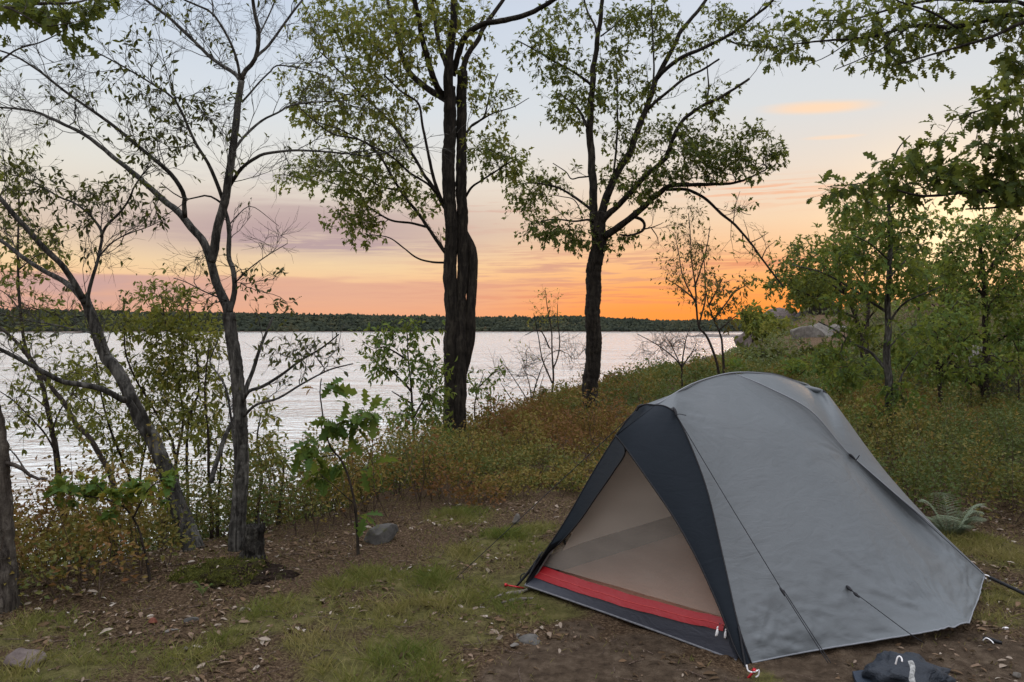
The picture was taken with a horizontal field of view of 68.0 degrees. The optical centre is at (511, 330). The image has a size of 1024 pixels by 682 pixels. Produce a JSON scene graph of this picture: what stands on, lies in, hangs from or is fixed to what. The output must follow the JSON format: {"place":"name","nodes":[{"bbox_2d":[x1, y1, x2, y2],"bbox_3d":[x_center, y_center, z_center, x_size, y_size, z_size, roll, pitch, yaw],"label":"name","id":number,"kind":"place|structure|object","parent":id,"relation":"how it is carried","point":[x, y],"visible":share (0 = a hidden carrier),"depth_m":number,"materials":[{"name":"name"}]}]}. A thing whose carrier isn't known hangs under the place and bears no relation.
{"place":"outdoors","nodes":[
{"label":"outdoors","id":0,"kind":"place"},
{"bbox_2d":[0,332,742,567],"bbox_3d":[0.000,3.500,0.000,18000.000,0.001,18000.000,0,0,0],"label":"lake","id":1,"kind":"structure","parent":0,"point":[299,412],"depth_m":55.39,"materials":[{"name":"white liquid"}]},
{"bbox_2d":[0,331,743,332],"bbox_3d":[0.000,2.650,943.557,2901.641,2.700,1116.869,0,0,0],"label":"beach","id":2,"kind":"structure","parent":0,"point":[393,331],"depth_m":1458.53,"materials":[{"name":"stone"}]},
{"bbox_2d":[0,307,746,331],"bbox_3d":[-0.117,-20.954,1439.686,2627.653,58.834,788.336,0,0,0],"label":"forest","id":3,"kind":"object","parent":2,"relation":"on","point":[308,322],"visible":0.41,"depth_m":1548.95,"materials":[{"name":"green plant"}]},
{"bbox_2d":[0,300,1023,681],"bbox_3d":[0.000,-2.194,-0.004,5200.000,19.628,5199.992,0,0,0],"label":"ground","id":4,"kind":"structure","parent":0,"point":[590,660],"depth_m":3.85,"materials":[{"name":"soil"}]},
{"bbox_2d":[3,648,46,669],"bbox_3d":[-2.179,1.470,3.406,0.155,0.079,0.134,0,0,0],"label":"rock","id":5,"kind":"object","parent":4,"relation":"on","point":[18,654],"visible":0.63,"depth_m":3.38,"materials":[{"name":"grey stone"}]},
{"bbox_2d":[0,319,116,560],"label":"waterside tree","id":6,"kind":"object","parent":4,"relation":"on","point":[53,434],"visible":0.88,"depth_m":6.07,"materials":[{"name":"green plant"}]},
{"bbox_2d":[0,144,117,555],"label":"waterside tree","id":7,"kind":"object","parent":4,"relation":"on","point":[57,394],"visible":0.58,"depth_m":7.17,"materials":[{"name":"green plant"}]},
{"bbox_2d":[0,0,121,613],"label":"rough barked oak","id":8,"kind":"object","parent":4,"relation":"on","point":[32,14],"visible":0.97,"depth_m":4.22,"materials":[{"name":"brown plant"}]},
{"bbox_2d":[34,348,168,541],"bbox_3d":[-4.477,1.622,8.326,1.628,2.869,1.346,0,0,0],"label":"waterside bush","id":9,"kind":"object","parent":4,"relation":"on","point":[113,441],"visible":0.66,"depth_m":8.17,"materials":[{"name":"green plant"}]},
{"bbox_2d":[0,98,205,551],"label":"leaning tree","id":10,"kind":"object","parent":4,"relation":"on","point":[129,397],"visible":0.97,"depth_m":5.46,"materials":[{"name":"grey plant"}]},
{"bbox_2d":[42,467,183,581],"bbox_3d":[-2.418,1.212,4.570,0.952,0.808,0.334,0,0,12],"label":"maple sapling","id":11,"kind":"object","parent":4,"relation":"on","point":[94,489],"visible":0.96,"depth_m":4.56,"materials":[{"name":"green plant"}]},
{"bbox_2d":[148,617,157,623],"bbox_3d":[-1.847,1.489,3.895,0.046,0.029,0.046,0,0,0],"label":"stone","id":12,"kind":"object","parent":4,"relation":"on","point":[152,620],"visible":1,"depth_m":3.89,"materials":[{"name":"red stone"}]},
{"bbox_2d":[101,267,226,504],"bbox_3d":[-3.625,0.978,7.928,1.590,3.266,1.392,0,0,0],"label":"waterside bush","id":13,"kind":"object","parent":4,"relation":"on","point":[168,325],"visible":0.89,"depth_m":7.76,"materials":[{"name":"green plant"}]},
{"bbox_2d":[183,617,198,622],"bbox_3d":[-1.652,1.490,3.912,0.076,0.028,0.026,0,0,-29],"label":"stone","id":14,"kind":"object","parent":4,"relation":"on","point":[188,619],"visible":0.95,"depth_m":3.90,"materials":[{"name":"grey stone"}]},
{"bbox_2d":[193,581,212,595],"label":"fern","id":15,"kind":"object","parent":4,"relation":"on","point":[200,588],"visible":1,"depth_m":4.29,"materials":[{"name":"green plant"}]},
{"bbox_2d":[166,555,298,588],"bbox_3d":[-1.702,1.509,4.665,0.820,0.220,0.509,0,0,0],"label":"mossy mound","id":16,"kind":"object","parent":4,"relation":"on","point":[237,571],"visible":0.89,"depth_m":4.58,"materials":[{"name":"green plant"}]},
{"bbox_2d":[0,0,466,551],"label":"forked tree","id":17,"kind":"object","parent":4,"relation":"on","point":[238,422],"visible":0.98,"depth_m":5.19,"materials":[{"name":"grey plant"}]},
{"bbox_2d":[181,323,300,538],"bbox_3d":[-2.412,0.976,6.830,1.066,2.086,1.528,0,0,-19],"label":"waterside bush","id":18,"kind":"object","parent":4,"relation":"on","point":[209,440],"visible":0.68,"depth_m":6.75,"materials":[{"name":"green plant"}]},
{"bbox_2d":[238,513,265,558],"bbox_3d":[-1.704,1.385,4.937,0.264,0.376,0.259,0,0,0],"label":"tree stump","id":19,"kind":"object","parent":4,"relation":"on","point":[253,543],"visible":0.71,"depth_m":4.89,"materials":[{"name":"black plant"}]},
{"bbox_2d":[287,376,401,554],"bbox_3d":[-1.143,0.965,5.039,0.815,1.327,0.420,0,0,6],"label":"oak sapling","id":20,"kind":"object","parent":4,"relation":"on","point":[306,453],"visible":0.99,"depth_m":5.05,"materials":[{"name":"green plant"}]},
{"bbox_2d":[364,523,398,544],"bbox_3d":[-0.943,1.458,5.465,0.169,0.149,0.251,0,0,42],"label":"rock","id":21,"kind":"object","parent":4,"relation":"on","point":[381,533],"visible":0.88,"depth_m":5.39,"materials":[{"name":"grey stone"}]},
{"bbox_2d":[348,316,457,440],"bbox_3d":[-1.419,0.947,10.026,1.442,2.299,1.213,0,0,0],"label":"young tree","id":22,"kind":"object","parent":4,"relation":"on","point":[387,370],"visible":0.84,"depth_m":9.91,"materials":[{"name":"green plant"}]},
{"bbox_2d":[267,0,556,455],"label":"oak tree","id":23,"kind":"object","parent":4,"relation":"on","point":[460,285],"visible":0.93,"depth_m":11.08,"materials":[{"name":"green plant"}]},
{"bbox_2d":[467,358,516,434],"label":"young tree","id":24,"kind":"object","parent":4,"relation":"on","point":[475,388],"visible":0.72,"depth_m":12.16,"materials":[{"name":"green plant"}]},
{"bbox_2d":[491,588,532,602],"bbox_3d":[0.039,1.497,4.288,0.309,0.026,0.158,0,0,-37],"label":"tree root","id":25,"kind":"object","parent":4,"relation":"on","point":[524,590],"visible":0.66,"depth_m":4.29,"materials":[{"name":"brown wood"}]},
{"bbox_2d":[0,499,1023,681],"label":"leaf litter","id":26,"kind":"object","parent":4,"relation":"on","point":[262,639],"visible":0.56,"depth_m":4.12,"materials":[{"name":"brown plant"}]},
{"bbox_2d":[0,330,1023,600],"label":"shrubs","id":27,"kind":"object","parent":4,"relation":"on","point":[79,528],"visible":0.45,"depth_m":7.05,"materials":[{"name":"green plant"}]},
{"bbox_2d":[1,506,1023,681],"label":"fallen twigs","id":28,"kind":"object","parent":4,"relation":"on","point":[1014,579],"visible":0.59,"depth_m":4.17,"materials":[{"name":"brown wood"}]},
{"bbox_2d":[504,583,523,588],"bbox_3d":[0.011,1.494,4.436,0.116,0.030,0.022,0,0,10],"label":"tent peg","id":29,"kind":"object","parent":4,"relation":"on","point":[505,584],"visible":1,"depth_m":4.43,"materials":[{"name":"red metal"}]},
{"bbox_2d":[512,513,519,523],"bbox_3d":[0.033,1.456,5.886,0.060,0.080,0.050,0,0,-31],"label":"rock","id":30,"kind":"object","parent":4,"relation":"on","point":[516,517],"visible":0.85,"depth_m":5.87,"materials":[{"name":"grey stone"}]},
{"bbox_2d":[518,634,539,644],"bbox_3d":[0.093,1.497,3.678,0.140,0.034,0.095,0,0,26],"label":"rock","id":31,"kind":"object","parent":4,"relation":"on","point":[526,638],"visible":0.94,"depth_m":3.66,"materials":[{"name":"grey stone"}]},
{"bbox_2d":[477,335,605,400],"bbox_3d":[0.552,0.985,14.993,2.598,1.858,1.278,0,0,0],"label":"bare shrub","id":32,"kind":"object","parent":4,"relation":"on","point":[518,375],"visible":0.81,"depth_m":14.99,"materials":[{"name":"brown plant"}]},
{"bbox_2d":[530,384,558,399],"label":"shore bush","id":33,"kind":"object","parent":4,"relation":"on","point":[543,391],"visible":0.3,"depth_m":20.77,"materials":[{"name":"green plant"}]},
{"bbox_2d":[508,287,584,400],"bbox_3d":[0.778,0.449,16.474,1.922,2.894,1.661,0,0,0],"label":"young birch","id":34,"kind":"object","parent":4,"relation":"on","point":[552,346],"visible":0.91,"depth_m":16.49,"materials":[{"name":"brown plant"}]},
{"bbox_2d":[603,368,628,386],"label":"shore bush","id":35,"kind":"object","parent":4,"relation":"on","point":[618,376],"visible":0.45,"depth_m":17.01,"materials":[{"name":"green plant"}]},
{"bbox_2d":[501,0,791,419],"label":"oak tree","id":36,"kind":"object","parent":4,"relation":"on","point":[600,234],"visible":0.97,"depth_m":12.47,"materials":[{"name":"green plant"}]},
{"bbox_2d":[624,322,714,386],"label":"bare sapling","id":37,"kind":"object","parent":4,"relation":"on","point":[681,364],"visible":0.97,"depth_m":16.98,"materials":[{"name":"brown plant"}]},
{"bbox_2d":[650,196,728,373],"bbox_3d":[4.438,-0.947,19.011,1.820,5.054,2.213,0,0,33],"label":"thin tree","id":38,"kind":"object","parent":4,"relation":"on","point":[690,243],"visible":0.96,"depth_m":18.98,"materials":[{"name":"green plant"}]},
{"bbox_2d":[679,352,706,364],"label":"shore bush","id":39,"kind":"object","parent":4,"relation":"on","point":[690,357],"visible":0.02,"depth_m":30.77,"materials":[{"name":"green plant"}]},
{"bbox_2d":[699,269,757,373],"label":"thin tree","id":40,"kind":"object","parent":4,"relation":"on","point":[718,291],"visible":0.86,"depth_m":17.97,"materials":[{"name":"green plant"}]},
{"bbox_2d":[712,355,747,370],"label":"bush","id":41,"kind":"object","parent":4,"relation":"on","point":[735,362],"visible":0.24,"depth_m":23.51,"materials":[{"name":"green plant"}]},
{"bbox_2d":[456,371,1023,667],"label":"tent","id":42,"kind":"object","parent":4,"relation":"on","point":[773,515],"visible":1,"depth_m":4.01,"materials":[{"name":"fabric"}]},
{"bbox_2d":[746,665,759,677],"bbox_3d":[1.023,1.499,3.280,0.087,0.116,0.038,0,0,39],"label":"tent peg","id":43,"kind":"object","parent":4,"relation":"on","point":[753,671],"visible":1,"depth_m":3.27,"materials":[{"name":"red metal"}]},
{"bbox_2d":[730,299,776,348],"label":"ridge tree","id":44,"kind":"object","parent":4,"relation":"on","point":[748,311],"visible":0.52,"depth_m":56.31,"materials":[{"name":"green plant"}]},
{"bbox_2d":[740,304,787,341],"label":"ridge tree","id":45,"kind":"object","parent":4,"relation":"on","point":[758,322],"visible":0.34,"depth_m":54.77,"materials":[{"name":"green plant"}]},
{"bbox_2d":[734,307,797,346],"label":"rock outcrop","id":46,"kind":"object","parent":4,"relation":"on","point":[780,312],"visible":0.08,"depth_m":65.17,"materials":[{"name":"grey stone"}]},
{"bbox_2d":[736,340,799,361],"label":"bush","id":47,"kind":"object","parent":4,"relation":"on","point":[756,343],"visible":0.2,"depth_m":29.64,"materials":[{"name":"green plant"}]},
{"bbox_2d":[747,314,797,342],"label":"bush","id":48,"kind":"object","parent":4,"relation":"on","point":[775,324],"visible":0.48,"depth_m":45.54,"materials":[{"name":"green plant"}]},
{"bbox_2d":[775,352,815,378],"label":"bush","id":49,"kind":"object","parent":4,"relation":"on","point":[797,365],"visible":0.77,"depth_m":18.61,"materials":[{"name":"green plant"}]},
{"bbox_2d":[779,273,821,315],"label":"ridge tree","id":50,"kind":"object","parent":4,"relation":"on","point":[792,292],"visible":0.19,"depth_m":60.30,"materials":[{"name":"green plant"}]},
{"bbox_2d":[790,323,833,339],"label":"rock outcrop","id":51,"kind":"object","parent":4,"relation":"on","point":[820,329],"visible":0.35,"depth_m":41.43,"materials":[{"name":"grey stone"}]},
{"bbox_2d":[784,335,839,360],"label":"bush","id":52,"kind":"object","parent":4,"relation":"on","point":[811,349],"visible":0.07,"depth_m":27.75,"materials":[{"name":"green plant"}]},
{"bbox_2d":[797,262,826,307],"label":"ridge tree","id":53,"kind":"object","parent":4,"relation":"on","point":[805,277],"visible":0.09,"depth_m":60.83,"materials":[{"name":"green plant"}]},
{"bbox_2d":[792,298,839,320],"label":"rock outcrop","id":54,"kind":"object","parent":4,"relation":"on","point":[814,309],"visible":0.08,"depth_m":62.21,"materials":[{"name":"grey stone"}]},
{"bbox_2d":[749,223,896,375],"bbox_3d":[8.684,-0.658,21.021,4.542,4.584,3.531,0,0,0],"label":"broadleaf tree","id":55,"kind":"object","parent":4,"relation":"on","point":[795,281],"visible":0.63,"depth_m":20.68,"materials":[{"name":"green plant"}]},
{"bbox_2d":[809,268,852,311],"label":"ridge tree","id":56,"kind":"object","parent":4,"relation":"on","point":[836,291],"visible":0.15,"depth_m":58.35,"materials":[{"name":"green plant"}]},
{"bbox_2d":[641,281,1023,378],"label":"shore thicket","id":57,"kind":"object","parent":4,"relation":"on","point":[777,340],"visible":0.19,"depth_m":40.67,"materials":[{"name":"green plant"}]},
{"bbox_2d":[806,340,862,378],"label":"bush","id":58,"kind":"object","parent":4,"relation":"on","point":[810,356],"visible":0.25,"depth_m":15.00,"materials":[{"name":"green plant"}]},
{"bbox_2d":[815,368,865,405],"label":"bush","id":59,"kind":"object","parent":4,"relation":"on","point":[828,383],"visible":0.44,"depth_m":12.34,"materials":[{"name":"green plant"}]},
{"bbox_2d":[828,324,855,331],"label":"rock outcrop","id":60,"kind":"object","parent":4,"relation":"on","point":[834,327],"visible":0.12,"depth_m":44.55,"materials":[{"name":"grey stone"}]},
{"bbox_2d":[852,670,871,681],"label":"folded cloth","id":61,"kind":"object","parent":4,"relation":"on","point":[857,676],"visible":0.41,"depth_m":3.22,"materials":[{"name":"fabric"}]},
{"bbox_2d":[837,327,896,354],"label":"bush","id":62,"kind":"object","parent":4,"relation":"on","point":[877,332],"visible":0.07,"depth_m":29.72,"materials":[{"name":"green plant"}]},
{"bbox_2d":[850,353,896,390],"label":"bush","id":63,"kind":"object","parent":4,"relation":"on","point":[880,370],"visible":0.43,"depth_m":16.97,"materials":[{"name":"green plant"}]},
{"bbox_2d":[811,196,940,363],"bbox_3d":[12.650,-1.572,26.216,4.824,6.239,3.968,0,0,0],"label":"broadleaf tree","id":64,"kind":"object","parent":4,"relation":"on","point":[851,225],"visible":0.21,"depth_m":25.91,"materials":[{"name":"green plant"}]},
{"bbox_2d":[792,136,961,453],"bbox_3d":[4.520,-0.366,9.334,1.797,3.951,1.538,0,0,-27],"label":"maple tree","id":65,"kind":"object","parent":4,"relation":"on","point":[887,296],"visible":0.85,"depth_m":9.18,"materials":[{"name":"green plant"}]},
{"bbox_2d":[752,0,1023,230],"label":"overhanging oak","id":66,"kind":"object","parent":4,"relation":"on","point":[977,192],"visible":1,"depth_m":5.34,"materials":[{"name":"green plant"}]},
{"bbox_2d":[846,389,930,443],"bbox_3d":[4.365,1.128,8.858,1.040,0.930,0.934,0,0,0],"label":"leafy shoot","id":67,"kind":"object","parent":4,"relation":"on","point":[908,403],"visible":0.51,"depth_m":8.74,"materials":[{"name":"green plant"}]},
{"bbox_2d":[881,334,921,402],"bbox_3d":[6.561,0.828,12.937,0.861,1.587,1.500,0,0,44],"label":"bush","id":68,"kind":"object","parent":4,"relation":"on","point":[899,362],"visible":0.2,"depth_m":12.84,"materials":[{"name":"green plant"}]},
{"bbox_2d":[862,651,955,681],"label":"stuff sack","id":69,"kind":"object","parent":4,"relation":"on","point":[887,666],"visible":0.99,"depth_m":3.15,"materials":[{"name":"fabric"}]},
{"bbox_2d":[904,252,943,314],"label":"ridge tree","id":70,"kind":"object","parent":4,"relation":"on","point":[924,260],"visible":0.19,"depth_m":44.18,"materials":[{"name":"green plant"}]},
{"bbox_2d":[915,336,961,371],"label":"bush","id":71,"kind":"object","parent":4,"relation":"on","point":[943,352],"visible":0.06,"depth_m":14.92,"materials":[{"name":"green plant"}]},
{"bbox_2d":[931,259,967,304],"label":"ridge tree","id":72,"kind":"object","parent":4,"relation":"on","point":[947,269],"visible":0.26,"depth_m":46.81,"materials":[{"name":"green plant"}]},
{"bbox_2d":[917,492,985,536],"bbox_3d":[3.195,1.394,5.515,0.450,0.356,0.448,0,0,0],"label":"fern","id":73,"kind":"object","parent":4,"relation":"on","point":[960,526],"visible":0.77,"depth_m":5.47,"materials":[{"name":"green plant"}]},
{"bbox_2d":[882,288,1023,420],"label":"broadleaf tree","id":74,"kind":"object","parent":4,"relation":"on","point":[947,369],"visible":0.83,"depth_m":11.79,"materials":[{"name":"green plant"}]},
{"bbox_2d":[901,204,1023,403],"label":"broadleaf tree","id":75,"kind":"object","parent":4,"relation":"on","point":[979,231],"visible":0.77,"depth_m":13.25,"materials":[{"name":"green plant"}]},
{"bbox_2d":[953,345,992,362],"bbox_3d":[15.835,0.775,25.976,1.560,0.744,0.920,0,0,-25],"label":"rock outcrop","id":76,"kind":"object","parent":4,"relation":"on","point":[976,353],"visible":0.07,"depth_m":25.68,"materials":[{"name":"grey stone"}]},
{"bbox_2d":[954,355,1005,406],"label":"bush","id":77,"kind":"object","parent":4,"relation":"on","point":[978,362],"visible":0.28,"depth_m":13.41,"materials":[{"name":"green plant"}]},
{"bbox_2d":[954,344,1023,399],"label":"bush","id":78,"kind":"object","parent":4,"relation":"on","point":[979,386],"visible":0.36,"depth_m":13.42,"materials":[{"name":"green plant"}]},
{"bbox_2d":[956,346,1023,399],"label":"bush","id":79,"kind":"object","parent":4,"relation":"on","point":[994,378],"visible":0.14,"depth_m":13.87,"materials":[{"name":"green plant"}]},
{"bbox_2d":[982,637,1001,643],"bbox_3d":[2.303,1.487,3.640,0.082,0.026,0.039,0,0,38],"label":"tent stake","id":80,"kind":"object","parent":4,"relation":"on","point":[992,640],"visible":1,"depth_m":3.64,"materials":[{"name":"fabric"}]},
{"bbox_2d":[972,328,1019,397],"bbox_3d":[9.381,0.773,14.566,1.777,1.676,0.810,0,0,-30],"label":"bush","id":81,"kind":"object","parent":4,"relation":"on","point":[996,346],"visible":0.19,"depth_m":14.36,"materials":[{"name":"green plant"}]},
{"bbox_2d":[989,307,1023,408],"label":"bush","id":82,"kind":"object","parent":4,"relation":"on","point":[1014,337],"visible":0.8,"depth_m":12.89,"materials":[{"name":"green plant"}]},
{"bbox_2d":[989,360,1023,393],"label":"bush","id":83,"kind":"object","parent":4,"relation":"on","point":[1020,372],"visible":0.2,"depth_m":14.84,"materials":[{"name":"green plant"}]},
{"bbox_2d":[1012,672,1020,677],"bbox_3d":[2.177,1.484,3.272,0.031,0.023,0.027,0,0,40],"label":"stone","id":84,"kind":"object","parent":4,"relation":"on","point":[1016,674],"visible":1,"depth_m":3.27,"materials":[{"name":"grey stone"}]},
{"bbox_2d":[0,488,1023,681],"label":"grass","id":85,"kind":"structure","parent":0,"point":[957,541],"depth_m":4.06,"materials":[{"name":"green plant"}]},
{"bbox_2d":[0,0,1023,320],"label":"sky","id":86,"kind":"structure","parent":0,"point":[826,118],"materials":[{"name":"orange"}]},
{"bbox_2d":[687,333,740,336],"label":"sand spit","id":87,"kind":"structure","parent":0,"point":[718,335],"depth_m":408.25,"materials":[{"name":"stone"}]}
]}

